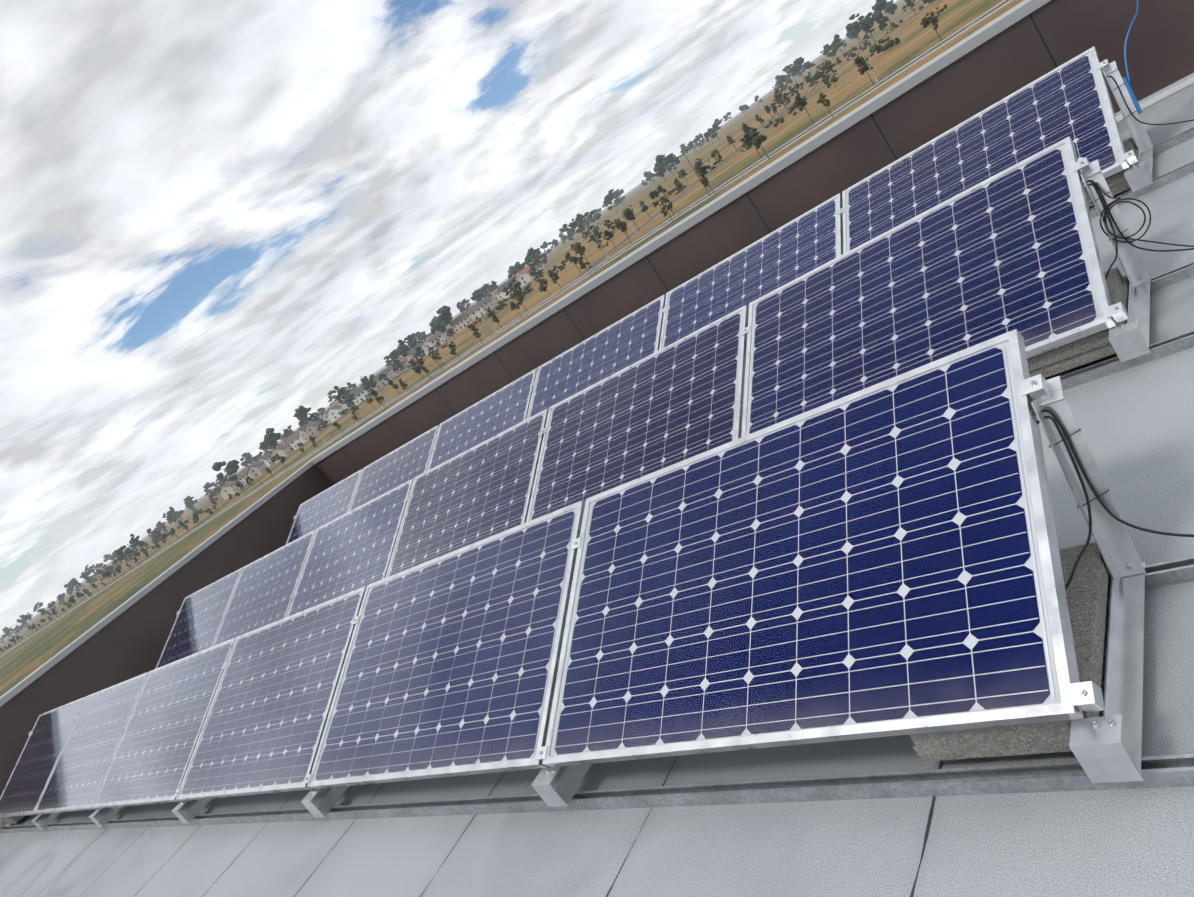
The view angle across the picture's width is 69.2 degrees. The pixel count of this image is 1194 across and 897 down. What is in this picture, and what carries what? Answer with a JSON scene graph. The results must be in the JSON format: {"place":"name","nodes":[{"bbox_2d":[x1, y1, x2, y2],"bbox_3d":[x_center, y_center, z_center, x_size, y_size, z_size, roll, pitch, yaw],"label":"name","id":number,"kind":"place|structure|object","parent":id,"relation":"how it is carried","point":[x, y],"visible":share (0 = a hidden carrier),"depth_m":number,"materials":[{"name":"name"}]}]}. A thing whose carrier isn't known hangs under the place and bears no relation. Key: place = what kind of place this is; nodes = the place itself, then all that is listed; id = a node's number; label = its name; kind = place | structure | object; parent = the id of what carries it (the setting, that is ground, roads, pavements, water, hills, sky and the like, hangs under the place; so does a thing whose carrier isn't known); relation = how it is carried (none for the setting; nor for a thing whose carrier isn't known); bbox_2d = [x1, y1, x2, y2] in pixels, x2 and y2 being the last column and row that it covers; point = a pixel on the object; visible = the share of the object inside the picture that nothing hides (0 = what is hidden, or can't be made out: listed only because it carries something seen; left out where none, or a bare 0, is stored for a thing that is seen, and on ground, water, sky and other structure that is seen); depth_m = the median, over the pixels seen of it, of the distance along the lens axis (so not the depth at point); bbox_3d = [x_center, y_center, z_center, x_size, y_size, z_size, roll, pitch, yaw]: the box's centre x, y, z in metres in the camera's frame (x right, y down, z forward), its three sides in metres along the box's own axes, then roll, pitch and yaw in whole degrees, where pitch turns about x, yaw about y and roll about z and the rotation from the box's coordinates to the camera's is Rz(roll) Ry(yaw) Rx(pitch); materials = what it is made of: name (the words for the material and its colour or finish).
{"place":"outdoors","nodes":[
{"label":"outdoors","id":0,"kind":"place"},
{"bbox_2d":[224,266,541,495],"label":"bushes","id":1,"kind":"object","parent":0,"point":[427,346],"depth_m":540.77,"materials":[{"name":"green plant"}]},
{"bbox_2d":[0,27,878,654],"bbox_3d":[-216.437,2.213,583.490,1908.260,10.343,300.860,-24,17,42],"label":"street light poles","id":2,"kind":"object","parent":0,"point":[595,237],"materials":[{"name":"grey metal"}]},
{"bbox_2d":[0,0,896,638],"label":"sky","id":3,"kind":"structure","parent":0,"point":[218,218],"materials":[{"name":"white"}]},
{"bbox_2d":[0,0,1009,656],"bbox_3d":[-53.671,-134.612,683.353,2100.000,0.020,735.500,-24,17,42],"label":"field strip","id":4,"kind":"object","parent":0,"point":[630,236],"depth_m":223.45,"materials":[{"name":"green plant"}]},
{"bbox_2d":[33,7,995,634],"bbox_3d":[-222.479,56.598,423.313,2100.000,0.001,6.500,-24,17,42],"label":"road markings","id":5,"kind":"object","parent":4,"relation":"on","point":[593,269],"visible":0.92,"depth_m":207.72,"materials":[{"name":"white paint"}]},
{"bbox_2d":[0,0,1023,696],"bbox_3d":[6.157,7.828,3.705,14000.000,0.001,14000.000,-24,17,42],"label":"field ground","id":6,"kind":"structure","parent":0,"point":[20,662],"depth_m":302.12,"materials":[{"name":"brown plant"}]},
{"bbox_2d":[219,312,473,499],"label":"houses","id":7,"kind":"structure","parent":6,"relation":"on","point":[230,489],"depth_m":522.80,"materials":[{"name":"beige"}]},
{"bbox_2d":[238,273,531,485],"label":"houses","id":8,"kind":"structure","parent":6,"relation":"on","point":[527,279],"depth_m":542.68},
{"bbox_2d":[237,278,513,481],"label":"house roofs","id":9,"kind":"structure","parent":8,"relation":"on","point":[359,389],"depth_m":550.17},
{"bbox_2d":[232,266,540,490],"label":"house wall","id":10,"kind":"structure","parent":6,"relation":"on","point":[381,379],"depth_m":548.60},
{"bbox_2d":[237,265,543,476],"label":"houses","id":11,"kind":"structure","parent":6,"relation":"on","point":[331,418],"depth_m":537.94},
{"bbox_2d":[219,263,542,492],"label":"house roofs","id":12,"kind":"structure","parent":11,"relation":"on","point":[296,434],"depth_m":540.93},
{"bbox_2d":[248,267,533,478],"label":"houses","id":13,"kind":"structure","parent":6,"relation":"on","point":[258,471],"depth_m":537.09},
{"bbox_2d":[255,265,530,461],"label":"houses","id":14,"kind":"structure","parent":13,"relation":"on","point":[525,270],"depth_m":581.19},
{"bbox_2d":[8,6,890,637],"bbox_3d":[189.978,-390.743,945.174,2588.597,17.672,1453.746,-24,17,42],"label":"tree trunks","id":15,"kind":"object","parent":6,"relation":"on","point":[582,234],"visible":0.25,"depth_m":730.98,"materials":[{"name":"brown plant"}]},
{"bbox_2d":[2,0,897,636],"bbox_3d":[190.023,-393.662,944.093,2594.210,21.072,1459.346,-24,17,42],"label":"treeline","id":16,"kind":"object","parent":6,"relation":"on","point":[534,256],"visible":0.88,"depth_m":729.41,"materials":[{"name":"green plant"}]},
{"bbox_2d":[3,4,941,643],"bbox_3d":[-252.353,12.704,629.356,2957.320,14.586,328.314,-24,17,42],"label":"tree trunks","id":17,"kind":"object","parent":6,"relation":"on","point":[515,308],"visible":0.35,"depth_m":287.13,"materials":[{"name":"brown plant"}]},
{"bbox_2d":[1,0,930,648],"bbox_3d":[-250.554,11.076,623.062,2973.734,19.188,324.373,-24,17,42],"label":"tree foliage","id":18,"kind":"object","parent":17,"relation":"on","point":[745,140],"visible":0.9,"depth_m":388.15,"materials":[{"name":"green plant"}]},
{"bbox_2d":[0,0,938,650],"bbox_3d":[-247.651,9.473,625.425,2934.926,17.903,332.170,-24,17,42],"label":"tree foliage","id":19,"kind":"object","parent":17,"relation":"attached to","point":[800,102],"visible":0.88,"depth_m":257.77,"materials":[{"name":"green plant"}]},
{"bbox_2d":[9,4,946,639],"bbox_3d":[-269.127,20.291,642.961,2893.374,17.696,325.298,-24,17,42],"label":"tree foliage","id":20,"kind":"object","parent":17,"relation":"on","point":[779,98],"visible":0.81,"depth_m":410.72,"materials":[{"name":"green plant"}]},
{"bbox_2d":[2,0,1012,655],"bbox_3d":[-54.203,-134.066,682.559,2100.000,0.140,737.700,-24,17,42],"label":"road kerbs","id":21,"kind":"structure","parent":6,"relation":"on","point":[624,248],"depth_m":201.59,"materials":[{"name":"grey concrete"}]},
{"bbox_2d":[0,83,1193,896],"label":"roof","id":22,"kind":"structure","parent":6,"relation":"on","point":[1136,425],"depth_m":2.55,"materials":[{"name":"grey metal"}]},
{"bbox_2d":[1,138,1137,823],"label":"concrete ballast blocks","id":23,"kind":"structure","parent":22,"relation":"on","point":[1089,594],"depth_m":2.02,"materials":[{"name":"grey concrete"}]},
{"bbox_2d":[0,59,1152,829],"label":"mounting brackets","id":24,"kind":"object","parent":22,"relation":"on","point":[1104,751],"visible":0.29,"depth_m":2.13,"materials":[{"name":"silver metal"}]},
{"bbox_2d":[0,46,1128,817],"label":"solar panel frames","id":25,"kind":"structure","parent":24,"relation":"on","point":[1054,598],"depth_m":3.18,"materials":[{"name":"silver metal"}]},
{"bbox_2d":[0,57,1119,813],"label":"solar panel glass","id":26,"kind":"object","parent":25,"relation":"in","point":[150,733],"visible":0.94,"depth_m":5.85,"materials":[{"name":"glass"}]},
{"bbox_2d":[158,52,1119,793],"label":"pv backsheets","id":27,"kind":"object","parent":25,"relation":"in","point":[970,640],"visible":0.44,"depth_m":3.26,"materials":[{"name":"white plastic"}]},
{"bbox_2d":[157,56,1115,792],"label":"pv cells","id":28,"kind":"object","parent":27,"relation":"attached to","point":[931,236],"visible":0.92,"depth_m":3.37,"materials":[{"name":"blue glass"}]},
{"bbox_2d":[158,55,1117,789],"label":"pv busbars","id":29,"kind":"object","parent":28,"relation":"attached to","point":[734,495],"visible":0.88,"depth_m":3.29,"materials":[{"name":"silver metal"}]},
{"bbox_2d":[1037,416,1091,590],"bbox_3d":[1.015,0.191,2.170,0.372,0.349,0.314,-24,17,42],"label":"cable","id":30,"kind":"object","parent":25,"relation":"attached to","point":[1087,500],"visible":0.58,"depth_m":2.12,"materials":[{"name":"black plastic"}]},
{"bbox_2d":[1084,183,1117,279],"bbox_3d":[1.877,-0.786,3.498,0.372,0.349,0.314,-24,17,42],"label":"cable","id":31,"kind":"object","parent":25,"relation":"attached to","point":[1108,217],"visible":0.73,"depth_m":3.45,"materials":[{"name":"black plastic"}]},
{"bbox_2d":[28,61,1146,816],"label":"mount bolts","id":32,"kind":"object","parent":24,"relation":"attached to","point":[1084,691],"visible":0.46,"depth_m":2.82,"materials":[{"name":"silver metal"}]},
{"bbox_2d":[1049,428,1080,447],"bbox_3d":[1.147,-0.030,2.136,0.088,0.006,0.046,-33,13,10],"label":"tie","id":33,"kind":"object","parent":24,"relation":"attached to","point":[1065,438],"visible":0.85,"depth_m":2.12,"materials":[{"name":"black plastic"}]},
{"bbox_2d":[1077,489,1108,508],"bbox_3d":[1.219,0.119,2.142,0.088,0.006,0.046,-33,13,10],"label":"tie","id":34,"kind":"object","parent":24,"relation":"attached to","point":[1093,499],"visible":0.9,"depth_m":2.12,"materials":[{"name":"black plastic"}]},
{"bbox_2d":[1035,409,1193,536],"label":"cable","id":35,"kind":"object","parent":24,"relation":"attached to","point":[1093,489],"visible":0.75,"depth_m":2.12,"materials":[{"name":"black plastic"}]},
{"bbox_2d":[1122,77,1141,113],"bbox_3d":[2.973,-1.965,4.856,0.071,0.228,0.112,-24,17,42],"label":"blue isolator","id":36,"kind":"object","parent":24,"relation":"attached to","point":[1132,96],"visible":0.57,"depth_m":4.82,"materials":[{"name":"blue plastic"}]},
{"bbox_2d":[1083,180,1193,251],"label":"cable","id":37,"kind":"object","parent":24,"relation":"attached to","point":[1113,220],"visible":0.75,"depth_m":3.45,"materials":[{"name":"black plastic"}]},
{"bbox_2d":[1095,182,1193,246],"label":"cable coil","id":38,"kind":"object","parent":24,"relation":"attached to","point":[1113,202],"visible":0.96,"depth_m":3.41,"materials":[{"name":"black rubber"}]},
{"bbox_2d":[1105,76,1193,124],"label":"cable","id":39,"kind":"object","parent":24,"relation":"attached to","point":[1135,117],"visible":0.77,"depth_m":4.82,"materials":[{"name":"black plastic"}]},
{"bbox_2d":[0,0,1193,796],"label":"parapet wall","id":40,"kind":"structure","parent":0,"point":[1006,62],"depth_m":7.99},
{"bbox_2d":[0,0,1050,706],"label":"parapet coping","id":41,"kind":"object","parent":40,"relation":"on","point":[996,26],"visible":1,"depth_m":8.33,"materials":[{"name":"grey metal"}]},
{"bbox_2d":[0,73,1193,821],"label":"parapet flashing","id":42,"kind":"object","parent":40,"relation":"attached to","point":[1168,91],"depth_m":5.69,"materials":[{"name":"grey metal"}]},
{"bbox_2d":[1124,0,1138,82],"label":"cable","id":43,"kind":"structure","parent":40,"relation":"attached to","point":[1126,67],"depth_m":4.91,"materials":[{"name":"blue"}]},
{"bbox_2d":[0,127,1193,832],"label":"mounting rails","id":44,"kind":"object","parent":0,"point":[1162,771],"depth_m":2.44,"materials":[{"name":"silver metal"}]},
{"bbox_2d":[651,0,973,220],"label":"field track","id":45,"kind":"structure","parent":0,"point":[821,104],"depth_m":218.45,"materials":[{"name":"beige soil"}]}
]}

